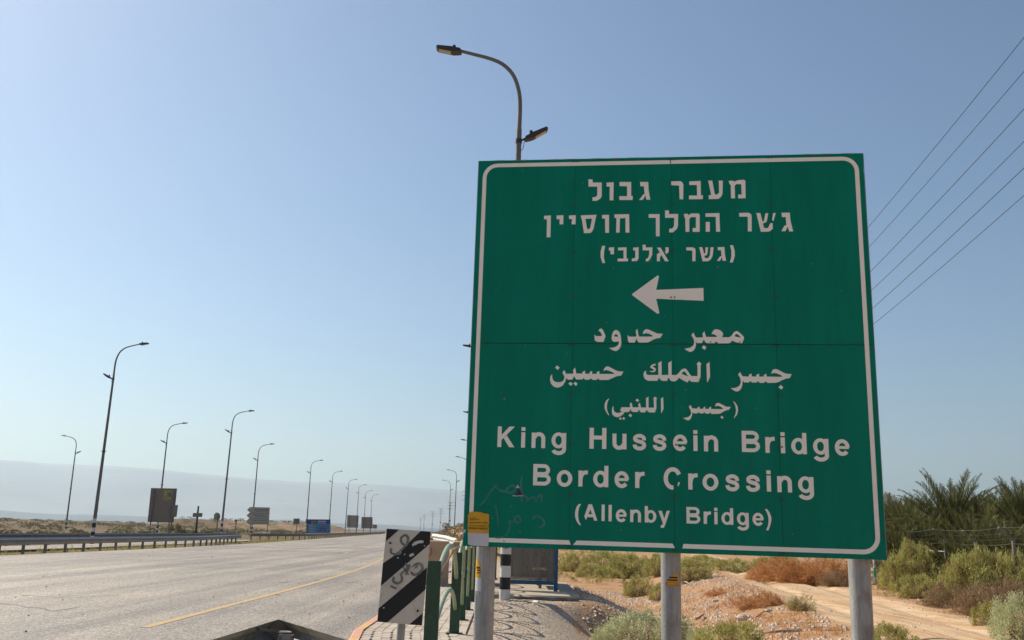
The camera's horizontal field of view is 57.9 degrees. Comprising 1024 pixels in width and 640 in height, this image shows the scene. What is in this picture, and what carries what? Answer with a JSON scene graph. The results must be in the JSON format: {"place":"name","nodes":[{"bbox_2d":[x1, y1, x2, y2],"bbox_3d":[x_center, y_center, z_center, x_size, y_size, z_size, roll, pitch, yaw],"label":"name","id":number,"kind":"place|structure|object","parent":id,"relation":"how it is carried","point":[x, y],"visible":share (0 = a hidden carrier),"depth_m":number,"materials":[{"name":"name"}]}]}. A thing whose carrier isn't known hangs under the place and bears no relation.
{"place":"outdoors","nodes":[
{"label":"outdoors","id":0,"kind":"place"},
{"bbox_2d":[1,539,254,549],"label":"side road","id":1,"kind":"structure","parent":0,"point":[27,547],"depth_m":57.36,"materials":[{"name":"asphalt"}]},
{"bbox_2d":[0,538,291,554],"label":"roadside grass","id":2,"kind":"structure","parent":0,"point":[151,547],"depth_m":55.75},
{"bbox_2d":[0,510,443,531],"bbox_3d":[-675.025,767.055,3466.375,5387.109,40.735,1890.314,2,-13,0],"label":"hills","id":3,"kind":"structure","parent":0,"point":[26,515],"depth_m":3642.19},
{"bbox_2d":[0,532,451,639],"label":"road","id":4,"kind":"structure","parent":0,"point":[170,595],"depth_m":21.38,"materials":[{"name":"asphalt"}]},
{"bbox_2d":[0,548,372,631],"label":"road grit","id":5,"kind":"object","parent":4,"relation":"on","point":[213,596],"visible":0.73,"depth_m":22.63,"materials":[{"name":"gravel"}]},
{"bbox_2d":[431,534,455,542],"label":"crash barrier","id":6,"kind":"object","parent":4,"relation":"on","point":[437,537],"visible":0.44,"depth_m":43.04,"materials":[{"name":"metal"}]},
{"bbox_2d":[0,460,464,527],"bbox_3d":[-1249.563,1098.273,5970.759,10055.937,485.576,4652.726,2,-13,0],"label":"mountains","id":7,"kind":"structure","parent":0,"point":[32,487],"depth_m":6297.26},
{"bbox_2d":[359,573,473,639],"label":"pavement","id":8,"kind":"structure","parent":0,"point":[381,631],"depth_m":13.26,"materials":[{"name":"concrete"}]},
{"bbox_2d":[377,529,430,639],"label":"marker board","id":9,"kind":"object","parent":8,"relation":"on","point":[403,580],"visible":1,"depth_m":8.09,"materials":[{"name":"black paint"}]},
{"bbox_2d":[428,540,449,584],"bbox_3d":[-2.222,6.481,24.759,1.009,1.120,0.922,4,-13,-8],"label":"concrete block","id":10,"kind":"object","parent":8,"relation":"on","point":[436,548],"depth_m":24.40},
{"bbox_2d":[423,540,476,639],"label":"pedestrian railing","id":11,"kind":"object","parent":8,"relation":"on","point":[461,590],"visible":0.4,"depth_m":12.78,"materials":[{"name":"metal"}]},
{"bbox_2d":[451,541,460,579],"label":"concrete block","id":12,"kind":"structure","parent":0,"point":[456,543],"depth_m":25.74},
{"bbox_2d":[0,518,1022,639],"bbox_3d":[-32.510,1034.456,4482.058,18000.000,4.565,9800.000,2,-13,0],"label":"ground","id":13,"kind":"structure","parent":0,"point":[942,629],"depth_m":23.18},
{"bbox_2d":[0,529,22,532],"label":"shrub","id":14,"kind":"object","parent":13,"relation":"on","point":[11,531],"visible":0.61,"depth_m":85.77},
{"bbox_2d":[26,529,55,532],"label":"shrub","id":15,"kind":"object","parent":13,"relation":"on","point":[35,530],"visible":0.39,"depth_m":82.86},
{"bbox_2d":[61,435,80,529],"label":"street lamp","id":16,"kind":"object","parent":13,"relation":"on","point":[70,488],"visible":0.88,"depth_m":132.51,"materials":[{"name":"metal"}]},
{"bbox_2d":[0,533,237,545],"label":"guardrail","id":17,"kind":"object","parent":13,"relation":"on","point":[13,535],"visible":0.59,"depth_m":63.14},
{"bbox_2d":[89,342,148,543],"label":"street lamp","id":18,"kind":"object","parent":13,"relation":"on","point":[103,451],"visible":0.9,"depth_m":61.41,"materials":[{"name":"metal"}]},
{"bbox_2d":[0,534,241,553],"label":"guardrail","id":19,"kind":"object","parent":13,"relation":"on","point":[45,541],"visible":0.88,"depth_m":48.94,"materials":[{"name":"metal"}]},
{"bbox_2d":[148,488,176,532],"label":"road sign","id":20,"kind":"object","parent":13,"relation":"on","point":[160,498],"visible":0.88,"depth_m":90.05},
{"bbox_2d":[0,516,340,534],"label":"scrub","id":21,"kind":"object","parent":13,"relation":"on","point":[60,529],"visible":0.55,"depth_m":202.52,"materials":[{"name":"plant"}]},
{"bbox_2d":[163,505,177,532],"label":"road sign","id":22,"kind":"object","parent":13,"relation":"on","point":[170,511],"visible":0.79,"depth_m":85.96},
{"bbox_2d":[156,422,186,532],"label":"street lamp","id":23,"kind":"object","parent":13,"relation":"on","point":[157,525],"visible":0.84,"depth_m":116.57,"materials":[{"name":"metal"}]},
{"bbox_2d":[167,522,185,532],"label":"shrub","id":24,"kind":"object","parent":13,"relation":"on","point":[179,528],"visible":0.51,"depth_m":95.40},
{"bbox_2d":[193,506,202,532],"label":"road sign","id":25,"kind":"object","parent":13,"relation":"on","point":[197,514],"visible":0.79,"depth_m":89.81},
{"bbox_2d":[220,409,253,532],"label":"street lamp","id":26,"kind":"object","parent":13,"relation":"on","point":[223,510],"visible":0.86,"depth_m":98.53,"materials":[{"name":"metal"}]},
{"bbox_2d":[246,507,269,536],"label":"road sign","id":27,"kind":"object","parent":13,"relation":"on","point":[257,515],"visible":0.95,"depth_m":124.98,"materials":[{"name":"grey"}]},
{"bbox_2d":[250,443,273,535],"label":"street lamp","id":28,"kind":"object","parent":13,"relation":"on","point":[255,484],"visible":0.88,"depth_m":137.80,"materials":[{"name":"metal"}]},
{"bbox_2d":[212,620,345,639],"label":"crash barrier","id":29,"kind":"object","parent":13,"relation":"on","point":[278,630],"visible":1,"depth_m":7.17,"materials":[{"name":"metal"}]},
{"bbox_2d":[271,530,291,533],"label":"shrub","id":30,"kind":"object","parent":13,"relation":"on","point":[281,532],"visible":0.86,"depth_m":186.39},
{"bbox_2d":[252,534,367,540],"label":"roadside grass","id":31,"kind":"structure","parent":13,"relation":"on","point":[300,536],"depth_m":128.47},
{"bbox_2d":[305,460,322,533],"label":"street lamp","id":32,"kind":"object","parent":13,"relation":"on","point":[308,498],"visible":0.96,"depth_m":166.55,"materials":[{"name":"metal"}]},
{"bbox_2d":[250,532,384,539],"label":"guardrail","id":33,"kind":"object","parent":13,"relation":"on","point":[304,535],"visible":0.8,"depth_m":126.86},
{"bbox_2d":[307,519,330,533],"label":"billboard","id":34,"kind":"object","parent":13,"relation":"on","point":[322,525],"visible":0.94,"depth_m":165.68},
{"bbox_2d":[347,515,358,531],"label":"road sign","id":35,"kind":"object","parent":13,"relation":"on","point":[352,521],"visible":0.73,"depth_m":222.53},
{"bbox_2d":[361,517,372,533],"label":"road sign","id":36,"kind":"object","parent":13,"relation":"on","point":[366,522],"visible":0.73,"depth_m":284.90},
{"bbox_2d":[349,558,451,639],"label":"kerb","id":37,"kind":"structure","parent":13,"relation":"on","point":[357,633],"depth_m":12.95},
{"bbox_2d":[431,523,462,540],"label":"scrub","id":38,"kind":"object","parent":13,"relation":"on","point":[450,534],"visible":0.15,"depth_m":204.46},
{"bbox_2d":[436,44,547,599],"bbox_3d":[-0.716,-0.290,22.946,3.008,14.345,0.258,2,-13,0],"label":"street lamp","id":39,"kind":"object","parent":13,"relation":"on","point":[505,556],"visible":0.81,"depth_m":23.93,"materials":[{"name":"metal"}]},
{"bbox_2d":[494,580,579,599],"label":"concrete slab","id":40,"kind":"structure","parent":13,"relation":"on","point":[565,589],"depth_m":23.59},
{"bbox_2d":[510,548,557,590],"bbox_3d":[0.321,6.179,25.928,2.030,2.450,4.600,2,-13,0],"label":"bus shelter","id":41,"kind":"object","parent":40,"relation":"on","point":[538,569],"visible":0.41,"depth_m":23.81,"materials":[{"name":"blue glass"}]},
{"bbox_2d":[493,597,632,639],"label":"gravel","id":42,"kind":"structure","parent":13,"relation":"on","point":[530,611],"depth_m":17.77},
{"bbox_2d":[514,595,578,601],"bbox_3d":[0.795,6.465,21.460,1.512,0.120,0.125,1,-13,6],"label":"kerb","id":43,"kind":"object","parent":42,"relation":"on","point":[527,597],"visible":1,"depth_m":21.42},
{"bbox_2d":[456,538,682,583],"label":"scrub","id":44,"kind":"object","parent":13,"relation":"on","point":[599,576],"visible":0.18,"depth_m":52.16,"materials":[{"name":"green plant"}]},
{"bbox_2d":[559,550,593,571],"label":"shrub","id":45,"kind":"object","parent":13,"relation":"on","point":[570,560],"visible":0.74,"depth_m":61.79,"materials":[{"name":"green plant"}]},
{"bbox_2d":[574,562,606,576],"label":"shrub","id":46,"kind":"object","parent":13,"relation":"on","point":[580,570],"visible":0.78,"depth_m":56.67,"materials":[{"name":"green plant"}]},
{"bbox_2d":[579,551,619,572],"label":"shrub","id":47,"kind":"object","parent":13,"relation":"on","point":[595,558],"visible":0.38,"depth_m":59.02,"materials":[{"name":"green plant"}]},
{"bbox_2d":[590,622,621,639],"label":"shrub","id":48,"kind":"object","parent":13,"relation":"on","point":[613,633],"visible":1,"depth_m":17.27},
{"bbox_2d":[596,563,643,578],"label":"shrub","id":49,"kind":"object","parent":13,"relation":"on","point":[634,571],"visible":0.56,"depth_m":56.80,"materials":[{"name":"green plant"}]},
{"bbox_2d":[604,551,652,577],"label":"shrub","id":50,"kind":"object","parent":13,"relation":"on","point":[629,559],"visible":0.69,"depth_m":56.98,"materials":[{"name":"green plant"}]},
{"bbox_2d":[622,571,655,596],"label":"shrub","id":51,"kind":"object","parent":13,"relation":"on","point":[633,592],"visible":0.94,"depth_m":38.45,"materials":[{"name":"green plant"}]},
{"bbox_2d":[595,602,699,639],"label":"shrub","id":52,"kind":"object","parent":13,"relation":"on","point":[633,619],"visible":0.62,"depth_m":18.80,"materials":[{"name":"plant"}]},
{"bbox_2d":[641,553,660,577],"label":"shrub","id":53,"kind":"object","parent":13,"relation":"on","point":[656,571],"visible":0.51,"depth_m":52.51,"materials":[{"name":"green plant"}]},
{"bbox_2d":[647,583,660,601],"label":"shrub","id":54,"kind":"object","parent":13,"relation":"on","point":[652,597],"visible":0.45,"depth_m":32.97,"materials":[{"name":"green plant"}]},
{"bbox_2d":[462,153,886,639],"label":"road sign","id":55,"kind":"object","parent":13,"relation":"on","point":[672,359],"visible":1,"depth_m":7.90,"materials":[{"name":"metal"}]},
{"bbox_2d":[684,626,715,639],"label":"shrub","id":56,"kind":"object","parent":13,"relation":"on","point":[688,636],"visible":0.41,"depth_m":17.82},
{"bbox_2d":[682,554,718,566],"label":"shrub","id":57,"kind":"object","parent":13,"relation":"on","point":[706,557],"visible":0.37,"depth_m":53.13,"materials":[{"name":"green plant"}]},
{"bbox_2d":[681,554,720,581],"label":"shrub","id":58,"kind":"object","parent":13,"relation":"on","point":[694,573],"visible":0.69,"depth_m":39.74,"materials":[{"name":"green plant"}]},
{"bbox_2d":[568,574,851,639],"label":"rubble","id":59,"kind":"object","parent":13,"relation":"on","point":[715,618],"visible":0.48,"depth_m":24.04,"materials":[{"name":"stone"}]},
{"bbox_2d":[569,583,850,639],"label":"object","id":60,"kind":"structure","parent":13,"relation":"on","point":[794,620],"depth_m":20.24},
{"bbox_2d":[702,588,730,595],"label":"shrub","id":61,"kind":"object","parent":13,"relation":"on","point":[714,592],"visible":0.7,"depth_m":29.63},
{"bbox_2d":[691,618,771,639],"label":"shrub","id":62,"kind":"object","parent":13,"relation":"on","point":[730,630],"visible":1,"depth_m":15.95,"materials":[{"name":"green plant"}]},
{"bbox_2d":[712,556,752,572],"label":"shrub","id":63,"kind":"object","parent":13,"relation":"on","point":[730,566],"visible":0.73,"depth_m":46.92,"materials":[{"name":"green plant"}]},
{"bbox_2d":[735,614,748,620],"bbox_3d":[5.170,6.677,20.803,0.325,0.137,0.243,2,-13,0],"label":"rock","id":64,"kind":"object","parent":13,"relation":"on","point":[743,616],"visible":0.93,"depth_m":20.73,"materials":[{"name":"stone"}]},
{"bbox_2d":[721,595,776,611],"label":"shrub","id":65,"kind":"object","parent":13,"relation":"on","point":[748,601],"visible":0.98,"depth_m":22.93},
{"bbox_2d":[742,559,789,580],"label":"shrub","id":66,"kind":"object","parent":13,"relation":"on","point":[758,577],"visible":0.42,"depth_m":36.55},
{"bbox_2d":[748,556,783,569],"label":"shrub","id":67,"kind":"object","parent":13,"relation":"on","point":[754,562],"visible":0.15,"depth_m":47.78,"materials":[{"name":"green plant"}]},
{"bbox_2d":[750,588,784,605],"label":"shrub","id":68,"kind":"object","parent":13,"relation":"on","point":[775,601],"visible":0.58,"depth_m":23.14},
{"bbox_2d":[745,556,826,584],"bbox_3d":[10.776,9.703,35.661,3.632,1.522,3.080,8,-14,-24],"label":"shrub","id":69,"kind":"object","parent":13,"relation":"on","point":[780,571],"visible":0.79,"depth_m":35.44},
{"bbox_2d":[779,591,816,611],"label":"shrub","id":70,"kind":"object","parent":13,"relation":"on","point":[793,605],"visible":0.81,"depth_m":21.19,"materials":[{"name":"green plant"}]},
{"bbox_2d":[784,557,844,584],"bbox_3d":[11.551,9.586,35.144,2.454,1.546,2.555,-3,-14,20],"label":"shrub","id":71,"kind":"object","parent":13,"relation":"on","point":[823,562],"visible":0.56,"depth_m":34.87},
{"bbox_2d":[616,568,1019,639],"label":"rubble","id":72,"kind":"object","parent":13,"relation":"on","point":[843,604],"visible":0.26,"depth_m":24.55,"materials":[{"name":"stone"}]},
{"bbox_2d":[815,568,848,586],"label":"shrub","id":73,"kind":"object","parent":13,"relation":"on","point":[837,582],"visible":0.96,"depth_m":33.27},
{"bbox_2d":[828,559,848,581],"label":"shrub","id":74,"kind":"object","parent":13,"relation":"on","point":[845,569],"visible":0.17,"depth_m":34.61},
{"bbox_2d":[873,560,876,584],"bbox_3d":[13.387,8.817,34.217,0.090,2.040,0.086,2,-13,0],"label":"marker post","id":75,"kind":"object","parent":13,"relation":"on","point":[874,572],"visible":0.38,"depth_m":34.07,"materials":[{"name":"white paint"}]},
{"bbox_2d":[845,521,939,584],"bbox_3d":[14.590,9.330,34.798,3.884,3.546,3.774,-7,-16,35],"label":"date palm","id":76,"kind":"object","parent":13,"relation":"on","point":[890,540],"visible":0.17,"depth_m":34.78,"materials":[{"name":"green plant"}]},
{"bbox_2d":[875,555,916,590],"bbox_3d":[12.912,8.628,31.209,1.409,1.707,1.595,-2,-13,14],"label":"shrub","id":77,"kind":"object","parent":13,"relation":"on","point":[882,578],"visible":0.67,"depth_m":31.03,"materials":[{"name":"green plant"}]},
{"bbox_2d":[874,619,919,639],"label":"shrub","id":78,"kind":"object","parent":13,"relation":"on","point":[900,632],"visible":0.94,"depth_m":13.77,"materials":[{"name":"green plant"}]},
{"bbox_2d":[776,565,1022,621],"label":"dry grass","id":79,"kind":"structure","parent":13,"relation":"on","point":[909,597],"depth_m":28.59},
{"bbox_2d":[884,492,921,544],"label":"date palm","id":80,"kind":"object","parent":13,"relation":"on","point":[900,500],"visible":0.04,"depth_m":53.70,"materials":[{"name":"green plant"}]},
{"bbox_2d":[876,492,932,570],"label":"date palm","id":81,"kind":"object","parent":13,"relation":"on","point":[886,510],"visible":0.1,"depth_m":42.81,"materials":[{"name":"green plant"}]},
{"bbox_2d":[870,497,943,576],"bbox_3d":[16.457,9.242,38.112,4.834,3.856,4.374,0,-13,8],"label":"date palm","id":82,"kind":"object","parent":13,"relation":"on","point":[911,511],"visible":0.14,"depth_m":38.00,"materials":[{"name":"green plant"}]},
{"bbox_2d":[885,570,937,598],"bbox_3d":[11.752,7.795,26.864,1.730,1.093,1.444,-11,-18,43],"label":"shrub","id":83,"kind":"object","parent":13,"relation":"on","point":[908,581],"visible":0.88,"depth_m":26.77,"materials":[{"name":"green plant"}]},
{"bbox_2d":[873,508,955,584],"bbox_3d":[15.568,8.829,35.110,4.474,3.264,4.420,0,-13,7],"label":"date palm","id":84,"kind":"object","parent":13,"relation":"on","point":[926,533],"visible":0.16,"depth_m":34.77,"materials":[{"name":"green plant"}]},
{"bbox_2d":[886,536,944,590],"bbox_3d":[13.727,8.445,31.406,1.870,2.535,2.064,8,-14,-25],"label":"shrub","id":85,"kind":"object","parent":13,"relation":"on","point":[910,550],"visible":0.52,"depth_m":31.25,"materials":[{"name":"green plant"}]},
{"bbox_2d":[886,499,947,536],"bbox_3d":[18.356,9.580,39.995,4.669,3.689,4.353,-11,-18,43],"label":"date palm","id":86,"kind":"object","parent":13,"relation":"on","point":[927,510],"visible":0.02,"depth_m":39.92,"materials":[{"name":"green plant"}]},
{"bbox_2d":[914,559,943,590],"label":"shrub","id":87,"kind":"object","parent":13,"relation":"on","point":[929,571],"visible":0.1,"depth_m":30.89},
{"bbox_2d":[914,594,965,608],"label":"shrub","id":88,"kind":"object","parent":13,"relation":"on","point":[928,600],"visible":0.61,"depth_m":23.63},
{"bbox_2d":[922,579,975,607],"bbox_3d":[11.228,7.157,23.815,1.418,1.038,1.521,3,-13,-5],"label":"shrub","id":89,"kind":"object","parent":13,"relation":"on","point":[939,590],"visible":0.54,"depth_m":23.78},
{"bbox_2d":[885,467,1013,558],"bbox_3d":[17.237,8.115,36.170,5.195,4.710,4.881,-6,-15,30],"label":"date palm","id":90,"kind":"object","parent":13,"relation":"on","point":[940,499],"visible":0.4,"depth_m":36.00,"materials":[{"name":"green plant"}]},
{"bbox_2d":[878,527,1023,592],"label":"barbed wire fence","id":91,"kind":"object","parent":13,"relation":"on","point":[975,542],"visible":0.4,"depth_m":28.34,"materials":[{"name":"grey metal"}]},
{"bbox_2d":[902,525,1000,591],"bbox_3d":[14.729,8.367,30.642,3.533,3.082,3.729,-8,-16,37],"label":"date palm","id":92,"kind":"object","parent":13,"relation":"on","point":[951,546],"visible":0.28,"depth_m":30.51,"materials":[{"name":"green plant"}]},
{"bbox_2d":[932,549,994,601],"bbox_3d":[11.951,6.854,24.360,1.674,1.787,1.669,5,-13,-14],"label":"shrub","id":93,"kind":"object","parent":13,"relation":"on","point":[966,567],"visible":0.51,"depth_m":24.21,"materials":[{"name":"green plant"}]},
{"bbox_2d":[916,501,1017,560],"bbox_3d":[16.236,8.397,32.523,4.505,4.007,4.492,-10,-18,42],"label":"date palm","id":94,"kind":"object","parent":13,"relation":"on","point":[967,523],"visible":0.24,"depth_m":32.39,"materials":[{"name":"green plant"}]},
{"bbox_2d":[930,495,1012,580],"bbox_3d":[18.018,8.683,35.994,4.651,3.754,4.698,3,-13,-4],"label":"date palm","id":95,"kind":"object","parent":13,"relation":"on","point":[975,506],"visible":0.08,"depth_m":35.88,"materials":[{"name":"green plant"}]},
{"bbox_2d":[938,581,1009,616],"bbox_3d":[10.753,6.597,21.378,1.664,1.227,1.483,-3,-14,19],"label":"shrub","id":96,"kind":"object","parent":13,"relation":"on","point":[966,602],"visible":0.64,"depth_m":21.29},
{"bbox_2d":[934,519,1023,573],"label":"date palm","id":97,"kind":"object","parent":13,"relation":"on","point":[1003,538],"visible":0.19,"depth_m":29.43,"materials":[{"name":"green plant"}]},
{"bbox_2d":[963,488,1010,536],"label":"date palm","id":98,"kind":"object","parent":13,"relation":"on","point":[985,503],"visible":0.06,"depth_m":38.96,"materials":[{"name":"green plant"}]},
{"bbox_2d":[968,599,1007,625],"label":"shrub","id":99,"kind":"object","parent":13,"relation":"on","point":[975,622],"visible":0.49,"depth_m":18.58,"materials":[{"name":"green plant"}]},
{"bbox_2d":[956,538,1023,602],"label":"shrub","id":100,"kind":"object","parent":13,"relation":"on","point":[1000,567],"visible":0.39,"depth_m":24.35,"materials":[{"name":"green plant"}]},
{"bbox_2d":[962,476,1023,540],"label":"date palm","id":101,"kind":"object","parent":13,"relation":"on","point":[1017,512],"visible":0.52,"depth_m":33.27,"materials":[{"name":"green plant"}]},
{"bbox_2d":[976,574,1023,607],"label":"shrub","id":102,"kind":"object","parent":13,"relation":"on","point":[1003,592],"visible":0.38,"depth_m":22.95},
{"bbox_2d":[979,519,1023,572],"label":"date palm","id":103,"kind":"object","parent":13,"relation":"on","point":[1021,546],"visible":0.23,"depth_m":29.17,"materials":[{"name":"green plant"}]},
{"bbox_2d":[989,489,1016,537],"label":"date palm","id":104,"kind":"object","parent":13,"relation":"on","point":[1003,503],"visible":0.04,"depth_m":42.99,"materials":[{"name":"green plant"}]},
{"bbox_2d":[984,589,1023,639],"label":"shrub","id":105,"kind":"object","parent":13,"relation":"on","point":[1015,628],"visible":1,"depth_m":15.82,"materials":[{"name":"plant"}]},
{"bbox_2d":[990,543,1023,593],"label":"shrub","id":106,"kind":"object","parent":13,"relation":"on","point":[1020,562],"visible":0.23,"depth_m":25.92,"materials":[{"name":"green plant"}]},
{"bbox_2d":[0,0,1023,506],"label":"sky","id":107,"kind":"structure","parent":0,"point":[277,199],"materials":[{"name":"blue"}]},
{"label":"utility pole","id":108,"kind":"object","parent":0,"visible":0},
{"bbox_2d":[872,183,981,289],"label":"overhead wire","id":109,"kind":"object","parent":108,"relation":"attached to","point":[935,229],"visible":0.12,"depth_m":41.33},
{"bbox_2d":[869,37,1023,225],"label":"overhead wire","id":110,"kind":"object","parent":108,"relation":"attached to","point":[952,125],"visible":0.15,"depth_m":37.54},
{"bbox_2d":[869,72,1023,246],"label":"overhead wire","id":111,"kind":"object","parent":108,"relation":"attached to","point":[952,153],"visible":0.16,"depth_m":40.18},
{"bbox_2d":[870,109,1023,271],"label":"overhead wire","id":112,"kind":"object","parent":108,"relation":"attached to","point":[952,185],"visible":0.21,"depth_m":36.45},
{"bbox_2d":[873,168,1023,307],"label":"overhead wire","id":113,"kind":"object","parent":108,"relation":"attached to","point":[954,233],"visible":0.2,"depth_m":35.96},
{"bbox_2d":[874,195,1023,323],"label":"overhead wire","id":114,"kind":"object","parent":108,"relation":"attached to","point":[955,255],"visible":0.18,"depth_m":38.72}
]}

